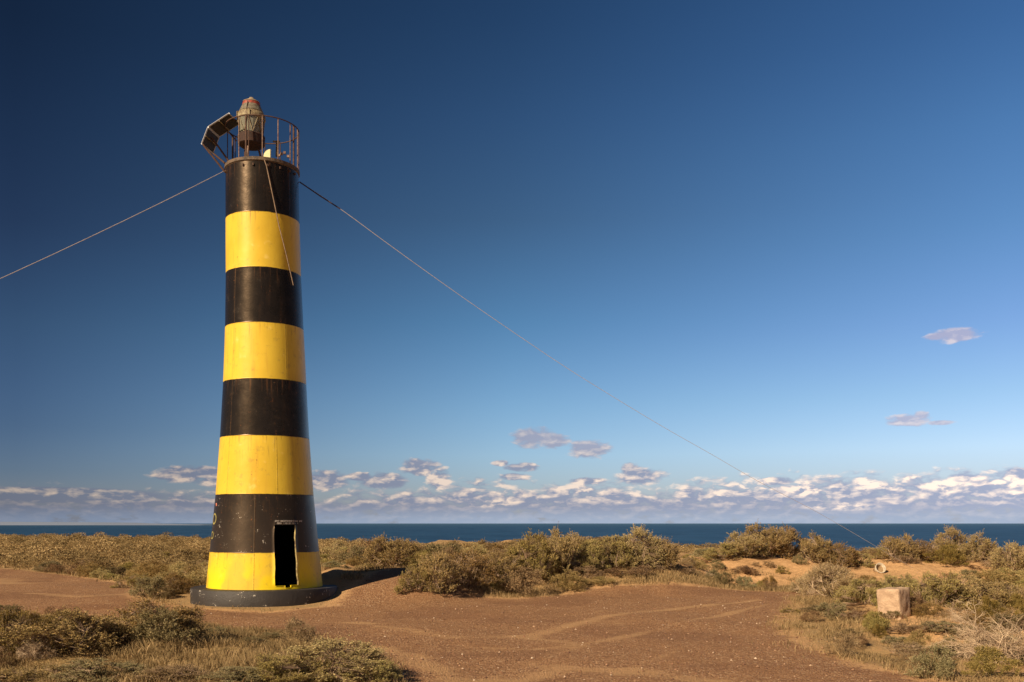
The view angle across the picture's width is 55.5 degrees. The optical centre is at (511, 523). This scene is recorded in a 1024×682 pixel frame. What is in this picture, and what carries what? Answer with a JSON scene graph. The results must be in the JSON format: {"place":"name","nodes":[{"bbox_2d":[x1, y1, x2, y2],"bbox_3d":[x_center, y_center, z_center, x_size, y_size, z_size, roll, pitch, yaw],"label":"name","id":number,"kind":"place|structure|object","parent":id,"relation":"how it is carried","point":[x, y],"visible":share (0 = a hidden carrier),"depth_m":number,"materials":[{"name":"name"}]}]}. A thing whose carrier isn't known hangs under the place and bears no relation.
{"place":"outdoors","nodes":[
{"label":"outdoors","id":0,"kind":"place"},
{"bbox_2d":[0,522,202,524],"bbox_3d":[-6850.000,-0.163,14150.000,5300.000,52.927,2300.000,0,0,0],"label":"headland","id":1,"kind":"structure","parent":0,"point":[61,523],"depth_m":13198.65,"materials":[{"name":"blue"}]},
{"bbox_2d":[0,540,1023,681],"bbox_3d":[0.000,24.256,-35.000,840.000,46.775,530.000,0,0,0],"label":"ground","id":2,"kind":"structure","parent":0,"point":[31,589],"depth_m":17.12,"materials":[{"name":"soil"}]},
{"bbox_2d":[0,603,23,620],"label":"shrub","id":3,"kind":"object","parent":2,"relation":"on","point":[9,607],"visible":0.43,"depth_m":17.62,"materials":[{"name":"green plant"}]},
{"bbox_2d":[0,606,52,657],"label":"bush","id":4,"kind":"object","parent":2,"relation":"on","point":[5,620],"visible":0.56,"depth_m":12.00,"materials":[{"name":"green plant"}]},
{"bbox_2d":[13,631,57,662],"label":"dead bush","id":5,"kind":"object","parent":2,"relation":"on","point":[27,653],"visible":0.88,"depth_m":11.75,"materials":[{"name":"beige plant"}]},
{"bbox_2d":[0,662,74,681],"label":"bush","id":6,"kind":"object","parent":2,"relation":"on","point":[30,673],"visible":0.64,"depth_m":10.73,"materials":[{"name":"green plant"}]},
{"bbox_2d":[32,561,64,571],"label":"shrub","id":7,"kind":"object","parent":2,"relation":"on","point":[43,565],"visible":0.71,"depth_m":35.48,"materials":[{"name":"green plant"}]},
{"bbox_2d":[0,606,125,658],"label":"bush","id":8,"kind":"object","parent":2,"relation":"on","point":[62,637],"visible":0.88,"depth_m":12.14,"materials":[{"name":"green plant"}]},
{"bbox_2d":[73,561,109,576],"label":"scrub bush","id":9,"kind":"object","parent":2,"relation":"on","point":[80,568],"visible":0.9,"depth_m":32.33,"materials":[{"name":"green plant"}]},
{"bbox_2d":[45,657,154,681],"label":"shrub","id":10,"kind":"object","parent":2,"relation":"on","point":[83,668],"visible":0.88,"depth_m":10.31,"materials":[{"name":"green plant"}]},
{"bbox_2d":[66,612,148,649],"bbox_3d":[-5.277,1.430,12.836,1.128,0.527,1.044,0,0,-15],"label":"bush","id":11,"kind":"object","parent":2,"relation":"on","point":[111,627],"visible":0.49,"depth_m":12.76,"materials":[{"name":"green plant"}]},
{"bbox_2d":[109,572,149,587],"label":"bush","id":12,"kind":"object","parent":2,"relation":"on","point":[131,581],"visible":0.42,"depth_m":26.96,"materials":[{"name":"green plant"}]},
{"bbox_2d":[125,574,167,597],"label":"shrub","id":13,"kind":"object","parent":2,"relation":"on","point":[159,582],"visible":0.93,"depth_m":23.15,"materials":[{"name":"green plant"}]},
{"bbox_2d":[88,592,210,644],"bbox_3d":[-4.951,1.321,13.337,1.780,0.787,1.811,0,0,-27],"label":"bush","id":14,"kind":"object","parent":2,"relation":"on","point":[182,610],"visible":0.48,"depth_m":13.29,"materials":[{"name":"green plant"}]},
{"bbox_2d":[130,561,169,577],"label":"scrub bush","id":15,"kind":"object","parent":2,"relation":"on","point":[155,568],"visible":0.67,"depth_m":28.95,"materials":[{"name":"green plant"}]},
{"bbox_2d":[126,603,199,644],"bbox_3d":[-4.503,1.354,12.790,0.912,0.614,0.967,0,0,44],"label":"shrub","id":16,"kind":"object","parent":2,"relation":"on","point":[153,633],"visible":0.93,"depth_m":12.67,"materials":[{"name":"green plant"}]},
{"bbox_2d":[147,587,178,598],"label":"shrub","id":17,"kind":"object","parent":2,"relation":"on","point":[164,594],"visible":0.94,"depth_m":22.97,"materials":[{"name":"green plant"}]},
{"bbox_2d":[127,663,212,681],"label":"shrub","id":18,"kind":"object","parent":2,"relation":"on","point":[160,669],"visible":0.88,"depth_m":10.12,"materials":[{"name":"green plant"}]},
{"bbox_2d":[148,564,194,590],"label":"scrub bush","id":19,"kind":"object","parent":2,"relation":"on","point":[176,571],"visible":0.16,"depth_m":24.56,"materials":[{"name":"green plant"}]},
{"bbox_2d":[157,571,194,593],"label":"bush","id":20,"kind":"object","parent":2,"relation":"on","point":[172,582],"visible":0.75,"depth_m":23.80,"materials":[{"name":"green plant"}]},
{"bbox_2d":[169,546,209,563],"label":"bush","id":21,"kind":"object","parent":2,"relation":"on","point":[205,554],"visible":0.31,"depth_m":41.36,"materials":[{"name":"green plant"}]},
{"bbox_2d":[183,561,207,576],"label":"bush","id":22,"kind":"object","parent":2,"relation":"on","point":[188,569],"visible":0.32,"depth_m":29.13,"materials":[{"name":"green plant"}]},
{"bbox_2d":[184,566,207,586],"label":"scrub bush","id":23,"kind":"object","parent":2,"relation":"on","point":[204,571],"visible":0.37,"depth_m":24.56,"materials":[{"name":"green plant"}]},
{"bbox_2d":[195,666,267,681],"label":"shrub","id":24,"kind":"object","parent":2,"relation":"on","point":[231,669],"visible":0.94,"depth_m":10.18,"materials":[{"name":"green plant"}]},
{"bbox_2d":[190,97,336,606],"bbox_3d":[-5.710,-3.909,22.500,3.290,11.718,3.290,0,0,0],"label":"lighthouse","id":25,"kind":"object","parent":2,"relation":"on","point":[264,548],"visible":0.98,"depth_m":21.70,"materials":[{"name":"paint"}]},
{"bbox_2d":[0,172,221,278],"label":"guy wire","id":26,"kind":"object","parent":25,"relation":"attached to","point":[103,230],"visible":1,"depth_m":20.87,"materials":[{"name":"grey metal"}]},
{"bbox_2d":[299,182,910,566],"bbox_3d":[3.139,-3.360,24.981,16.848,9.226,0.026,0,0,-16],"label":"guy wire","id":27,"kind":"object","parent":25,"relation":"attached to","point":[531,344],"visible":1,"depth_m":24.02,"materials":[{"name":"metal"}]},
{"bbox_2d":[244,651,338,681],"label":"bush","id":28,"kind":"object","parent":2,"relation":"on","point":[269,665],"visible":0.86,"depth_m":10.39,"materials":[{"name":"green plant"}]},
{"bbox_2d":[273,613,321,642],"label":"shrub","id":29,"kind":"object","parent":2,"relation":"on","point":[289,628],"visible":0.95,"depth_m":13.91,"materials":[{"name":"green plant"}]},
{"bbox_2d":[267,632,390,681],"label":"bush","id":30,"kind":"object","parent":2,"relation":"on","point":[364,653],"visible":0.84,"depth_m":10.82,"materials":[{"name":"green plant"}]},
{"bbox_2d":[320,538,349,557],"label":"bush","id":31,"kind":"object","parent":2,"relation":"on","point":[335,546],"visible":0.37,"depth_m":45.23,"materials":[{"name":"green plant"}]},
{"bbox_2d":[321,560,348,567],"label":"scrub bush","id":32,"kind":"object","parent":2,"relation":"on","point":[335,564],"visible":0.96,"depth_m":26.21,"materials":[{"name":"green plant"}]},
{"bbox_2d":[344,544,368,563],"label":"shrub","id":33,"kind":"object","parent":2,"relation":"on","point":[353,549],"visible":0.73,"depth_m":28.26,"materials":[{"name":"green plant"}]},
{"bbox_2d":[342,659,406,681],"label":"bush","id":34,"kind":"object","parent":2,"relation":"on","point":[382,667],"visible":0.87,"depth_m":10.75,"materials":[{"name":"green plant"}]},
{"bbox_2d":[357,534,424,567],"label":"bush","id":35,"kind":"object","parent":2,"relation":"on","point":[389,549],"visible":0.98,"depth_m":27.46,"materials":[{"name":"green plant"}]},
{"bbox_2d":[393,559,436,592],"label":"bush","id":36,"kind":"object","parent":2,"relation":"on","point":[407,584],"visible":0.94,"depth_m":22.58,"materials":[{"name":"green plant"}]},
{"bbox_2d":[405,549,464,595],"bbox_3d":[-1.842,1.128,22.974,1.514,1.193,1.365,0,0,15],"label":"bush","id":37,"kind":"object","parent":2,"relation":"on","point":[441,567],"visible":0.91,"depth_m":22.69,"materials":[{"name":"green plant"}]},
{"bbox_2d":[416,541,472,562],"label":"scrub bush","id":38,"kind":"object","parent":2,"relation":"on","point":[432,546],"visible":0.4,"depth_m":30.64,"materials":[{"name":"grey plant"}]},
{"bbox_2d":[0,531,929,569],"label":"distant scrub","id":39,"kind":"object","parent":2,"relation":"on","point":[113,550],"visible":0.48,"depth_m":49.62,"materials":[{"name":"green plant"}]},
{"bbox_2d":[444,547,504,593],"bbox_3d":[-0.985,1.131,24.026,1.520,1.143,1.355,0,0,-12],"label":"bush","id":40,"kind":"object","parent":2,"relation":"on","point":[479,565],"visible":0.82,"depth_m":23.79,"materials":[{"name":"green plant"}]},
{"bbox_2d":[460,541,490,559],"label":"scrub bush","id":41,"kind":"object","parent":2,"relation":"on","point":[482,546],"visible":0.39,"depth_m":32.45,"materials":[{"name":"green plant"}]},
{"bbox_2d":[474,537,507,557],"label":"bush","id":42,"kind":"object","parent":2,"relation":"on","point":[491,545],"visible":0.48,"depth_m":34.35,"materials":[{"name":"green plant"}]},
{"bbox_2d":[480,550,524,582],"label":"bush","id":43,"kind":"object","parent":2,"relation":"on","point":[506,567],"visible":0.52,"depth_m":25.31,"materials":[{"name":"green plant"}]},
{"bbox_2d":[0,554,1023,681],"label":"dry grass","id":44,"kind":"structure","parent":2,"relation":"on","point":[132,650],"depth_m":13.16,"materials":[{"name":"brown plant"}]},
{"bbox_2d":[498,543,549,575],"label":"bush","id":45,"kind":"object","parent":2,"relation":"on","point":[509,551],"visible":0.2,"depth_m":26.30,"materials":[{"name":"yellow plant"}]},
{"bbox_2d":[499,562,551,596],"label":"scrub bush","id":46,"kind":"object","parent":2,"relation":"on","point":[514,581],"visible":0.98,"depth_m":23.99,"materials":[{"name":"grey plant"}]},
{"bbox_2d":[506,527,561,578],"bbox_3d":[0.671,0.862,26.229,1.671,1.519,1.555,0,0,-43],"label":"bush","id":47,"kind":"object","parent":2,"relation":"on","point":[523,546],"visible":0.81,"depth_m":25.86,"materials":[{"name":"green plant"}]},
{"bbox_2d":[545,521,587,574],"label":"bush","id":48,"kind":"object","parent":2,"relation":"on","point":[562,550],"visible":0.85,"depth_m":26.30,"materials":[{"name":"green plant"}]},
{"bbox_2d":[547,567,592,591],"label":"scrub bush","id":49,"kind":"object","parent":2,"relation":"on","point":[573,579],"visible":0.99,"depth_m":24.83,"materials":[{"name":"green plant"}]},
{"bbox_2d":[565,565,603,578],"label":"shrub","id":50,"kind":"object","parent":2,"relation":"on","point":[589,569],"visible":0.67,"depth_m":26.13,"materials":[{"name":"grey plant"}]},
{"bbox_2d":[566,538,610,570],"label":"bush","id":51,"kind":"object","parent":2,"relation":"on","point":[590,549],"visible":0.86,"depth_m":26.59,"materials":[{"name":"green plant"}]},
{"bbox_2d":[581,575,616,585],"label":"scrub bush","id":52,"kind":"object","parent":2,"relation":"on","point":[598,581],"visible":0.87,"depth_m":25.44,"materials":[{"name":"green plant"}]},
{"bbox_2d":[585,534,633,568],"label":"bush","id":53,"kind":"object","parent":2,"relation":"on","point":[609,543],"visible":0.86,"depth_m":26.91,"materials":[{"name":"green plant"}]},
{"bbox_2d":[598,568,626,575],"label":"shrub","id":54,"kind":"object","parent":2,"relation":"on","point":[612,570],"visible":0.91,"depth_m":26.33,"materials":[{"name":"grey plant"}]},
{"bbox_2d":[627,564,655,575],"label":"shrub","id":55,"kind":"object","parent":2,"relation":"on","point":[639,570],"visible":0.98,"depth_m":26.15,"materials":[{"name":"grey plant"}]},
{"bbox_2d":[617,523,667,569],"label":"bush","id":56,"kind":"object","parent":2,"relation":"on","point":[638,533],"visible":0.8,"depth_m":27.05,"materials":[{"name":"green plant"}]},
{"bbox_2d":[647,537,680,570],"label":"bush","id":57,"kind":"object","parent":2,"relation":"on","point":[670,553],"visible":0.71,"depth_m":27.23,"materials":[{"name":"green plant"}]},
{"bbox_2d":[702,542,742,559],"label":"bush","id":58,"kind":"object","parent":2,"relation":"on","point":[712,552],"visible":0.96,"depth_m":31.05,"materials":[{"name":"green plant"}]},
{"bbox_2d":[714,570,734,584],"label":"shrub","id":59,"kind":"object","parent":2,"relation":"on","point":[726,578],"visible":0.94,"depth_m":26.44,"materials":[{"name":"green plant"}]},
{"bbox_2d":[717,528,768,557],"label":"bush","id":60,"kind":"object","parent":2,"relation":"on","point":[745,545],"visible":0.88,"depth_m":31.40,"materials":[{"name":"green plant"}]},
{"bbox_2d":[735,575,758,586],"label":"shrub","id":61,"kind":"object","parent":2,"relation":"on","point":[745,580],"visible":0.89,"depth_m":26.58,"materials":[{"name":"green plant"}]},
{"bbox_2d":[735,518,799,557],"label":"bush","id":62,"kind":"object","parent":2,"relation":"on","point":[786,535],"visible":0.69,"depth_m":31.80,"materials":[{"name":"green plant"}]},
{"bbox_2d":[767,523,810,559],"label":"bush","id":63,"kind":"object","parent":2,"relation":"on","point":[791,546],"visible":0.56,"depth_m":31.91,"materials":[{"name":"green plant"}]},
{"bbox_2d":[786,571,833,592],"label":"thorn bush","id":64,"kind":"object","parent":2,"relation":"on","point":[797,584],"visible":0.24,"depth_m":25.24,"materials":[{"name":"brown plant"}]},
{"bbox_2d":[799,610,822,621],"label":"shrub","id":65,"kind":"object","parent":2,"relation":"on","point":[803,618],"visible":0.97,"depth_m":17.77,"materials":[{"name":"brown plant"}]},
{"bbox_2d":[795,529,836,563],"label":"bush","id":66,"kind":"object","parent":2,"relation":"on","point":[817,545],"visible":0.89,"depth_m":31.01,"materials":[{"name":"green plant"}]},
{"bbox_2d":[794,559,865,597],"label":"thorn bush","id":67,"kind":"object","parent":2,"relation":"on","point":[826,572],"visible":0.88,"depth_m":23.54,"materials":[{"name":"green plant"}]},
{"bbox_2d":[814,601,856,619],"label":"shrub","id":68,"kind":"object","parent":2,"relation":"on","point":[827,611],"visible":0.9,"depth_m":18.14,"materials":[{"name":"green plant"}]},
{"bbox_2d":[820,541,862,568],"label":"bush","id":69,"kind":"object","parent":2,"relation":"on","point":[851,555],"visible":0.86,"depth_m":30.80,"materials":[{"name":"green plant"}]},
{"bbox_2d":[822,631,861,657],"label":"shrub","id":70,"kind":"object","parent":2,"relation":"on","point":[847,643],"visible":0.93,"depth_m":13.32,"materials":[{"name":"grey plant"}]},
{"bbox_2d":[840,550,874,567],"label":"bush","id":71,"kind":"object","parent":2,"relation":"on","point":[864,556],"visible":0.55,"depth_m":31.06,"materials":[{"name":"green plant"}]},
{"bbox_2d":[830,578,893,606],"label":"bush","id":72,"kind":"object","parent":2,"relation":"on","point":[851,596],"visible":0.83,"depth_m":19.48,"materials":[{"name":"green plant"}]},
{"bbox_2d":[862,610,890,631],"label":"shrub","id":73,"kind":"object","parent":2,"relation":"on","point":[869,617],"visible":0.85,"depth_m":15.71,"materials":[{"name":"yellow plant"}]},
{"bbox_2d":[866,624,887,637],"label":"shrub","id":74,"kind":"object","parent":2,"relation":"on","point":[877,630],"visible":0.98,"depth_m":15.39,"materials":[{"name":"green plant"}]},
{"bbox_2d":[876,587,910,619],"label":"stone block","id":75,"kind":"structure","parent":2,"relation":"on","point":[894,599],"depth_m":17.48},
{"bbox_2d":[880,636,909,645],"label":"shrub","id":76,"kind":"object","parent":2,"relation":"on","point":[894,639],"visible":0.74,"depth_m":14.89,"materials":[{"name":"grey plant"}]},
{"bbox_2d":[871,573,923,596],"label":"bush","id":77,"kind":"object","parent":2,"relation":"on","point":[894,582],"visible":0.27,"depth_m":23.83,"materials":[{"name":"green plant"}]},
{"bbox_2d":[878,530,919,562],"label":"bush","id":78,"kind":"object","parent":2,"relation":"on","point":[892,547],"visible":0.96,"depth_m":31.25,"materials":[{"name":"green plant"}]},
{"bbox_2d":[881,641,926,656],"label":"shrub","id":79,"kind":"object","parent":2,"relation":"on","point":[910,650],"visible":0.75,"depth_m":13.74,"materials":[{"name":"grey plant"}]},
{"bbox_2d":[891,555,920,563],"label":"shrub","id":80,"kind":"object","parent":2,"relation":"on","point":[901,558],"visible":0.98,"depth_m":30.84,"materials":[{"name":"brown plant"}]},
{"bbox_2d":[888,652,933,668],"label":"shrub","id":81,"kind":"object","parent":2,"relation":"on","point":[906,656],"visible":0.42,"depth_m":12.16,"materials":[{"name":"grey plant"}]},
{"bbox_2d":[882,622,947,634],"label":"shrub","id":82,"kind":"object","parent":2,"relation":"on","point":[910,628],"visible":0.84,"depth_m":15.57,"materials":[{"name":"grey plant"}]},
{"bbox_2d":[896,539,937,561],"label":"bush","id":83,"kind":"object","parent":2,"relation":"on","point":[923,549],"visible":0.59,"depth_m":31.40,"materials":[{"name":"green plant"}]},
{"bbox_2d":[902,629,934,647],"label":"shrub","id":84,"kind":"object","parent":2,"relation":"on","point":[915,639],"visible":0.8,"depth_m":14.27,"materials":[{"name":"brown plant"}]},
{"bbox_2d":[910,592,931,614],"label":"shrub","id":85,"kind":"object","parent":2,"relation":"on","point":[913,599],"visible":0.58,"depth_m":17.74,"materials":[{"name":"brown plant"}]},
{"bbox_2d":[910,601,946,617],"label":"shrub","id":86,"kind":"object","parent":2,"relation":"on","point":[927,611],"visible":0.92,"depth_m":17.40,"materials":[{"name":"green plant"}]},
{"bbox_2d":[903,641,958,679],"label":"shrub","id":87,"kind":"object","parent":2,"relation":"on","point":[946,664],"visible":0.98,"depth_m":11.19,"materials":[{"name":"green plant"}]},
{"bbox_2d":[901,569,971,608],"bbox_3d":[8.074,1.254,18.611,1.385,0.779,1.326,0,0,34],"label":"bush","id":88,"kind":"object","parent":2,"relation":"on","point":[932,581],"visible":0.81,"depth_m":18.38,"materials":[{"name":"green plant"}]},
{"bbox_2d":[916,644,973,659],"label":"shrub","id":89,"kind":"object","parent":2,"relation":"on","point":[927,650],"visible":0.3,"depth_m":13.28,"materials":[{"name":"grey plant"}]},
{"bbox_2d":[922,544,969,565],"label":"scrub bush","id":90,"kind":"object","parent":2,"relation":"on","point":[945,550],"visible":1,"depth_m":30.74,"materials":[{"name":"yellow plant"}]},
{"bbox_2d":[919,621,978,632],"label":"shrub","id":91,"kind":"object","parent":2,"relation":"on","point":[944,624],"visible":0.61,"depth_m":15.52,"materials":[{"name":"grey plant"}]},
{"bbox_2d":[930,524,976,559],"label":"bush","id":92,"kind":"object","parent":2,"relation":"on","point":[941,539],"visible":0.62,"depth_m":31.80,"materials":[{"name":"green plant"}]},
{"bbox_2d":[953,569,982,579],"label":"scrub bush","id":93,"kind":"object","parent":2,"relation":"on","point":[967,574],"visible":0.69,"depth_m":28.76,"materials":[{"name":"green plant"}]},
{"bbox_2d":[915,599,1023,666],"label":"dead bush","id":94,"kind":"object","parent":2,"relation":"on","point":[999,641],"visible":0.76,"depth_m":12.51,"materials":[{"name":"beige plant"}]},
{"bbox_2d":[932,570,1009,610],"bbox_3d":[8.764,1.300,18.730,1.471,0.772,1.256,0,0,-24],"label":"bush","id":95,"kind":"object","parent":2,"relation":"on","point":[979,589],"visible":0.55,"depth_m":18.53,"materials":[{"name":"green plant"}]},
{"bbox_2d":[957,531,997,563],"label":"bush","id":96,"kind":"object","parent":2,"relation":"on","point":[983,552],"visible":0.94,"depth_m":31.32,"materials":[{"name":"green plant"}]},
{"bbox_2d":[961,610,1002,628],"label":"shrub","id":97,"kind":"object","parent":2,"relation":"on","point":[979,619],"visible":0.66,"depth_m":15.55,"materials":[{"name":"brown plant"}]},
{"bbox_2d":[968,595,1004,618],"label":"shrub","id":98,"kind":"object","parent":2,"relation":"on","point":[986,603],"visible":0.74,"depth_m":16.02,"materials":[{"name":"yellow plant"}]},
{"bbox_2d":[960,645,1022,677],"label":"shrub","id":99,"kind":"object","parent":2,"relation":"on","point":[984,654],"visible":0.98,"depth_m":11.03,"materials":[{"name":"green plant"}]},
{"bbox_2d":[975,567,1023,585],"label":"scrub bush","id":100,"kind":"object","parent":2,"relation":"on","point":[990,574],"visible":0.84,"depth_m":27.90,"materials":[{"name":"green plant"}]},
{"bbox_2d":[977,578,1023,606],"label":"bush","id":101,"kind":"object","parent":2,"relation":"on","point":[1010,591],"visible":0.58,"depth_m":18.73,"materials":[{"name":"green plant"}]},
{"bbox_2d":[984,612,1023,631],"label":"shrub","id":102,"kind":"object","parent":2,"relation":"on","point":[1014,619],"visible":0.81,"depth_m":15.22,"materials":[{"name":"grey plant"}]},
{"bbox_2d":[985,540,1023,572],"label":"bush","id":103,"kind":"object","parent":2,"relation":"on","point":[998,554],"visible":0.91,"depth_m":29.82,"materials":[{"name":"green plant"}]},
{"bbox_2d":[1006,593,1023,610],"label":"shrub","id":104,"kind":"object","parent":2,"relation":"on","point":[1020,601],"visible":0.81,"depth_m":18.22,"materials":[{"name":"green plant"}]},
{"bbox_2d":[0,523,1023,552],"bbox_3d":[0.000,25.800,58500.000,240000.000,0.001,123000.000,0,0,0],"label":"sea","id":105,"kind":"structure","parent":0,"point":[697,534],"depth_m":3472.62,"materials":[{"name":"liquid"}]},
{"bbox_2d":[0,0,1023,522],"label":"sky","id":106,"kind":"structure","parent":0,"point":[786,236],"materials":[{"name":"blue"}]},
{"bbox_2d":[94,569,994,681],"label":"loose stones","id":107,"kind":"object","parent":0,"point":[570,636],"visible":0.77,"depth_m":16.12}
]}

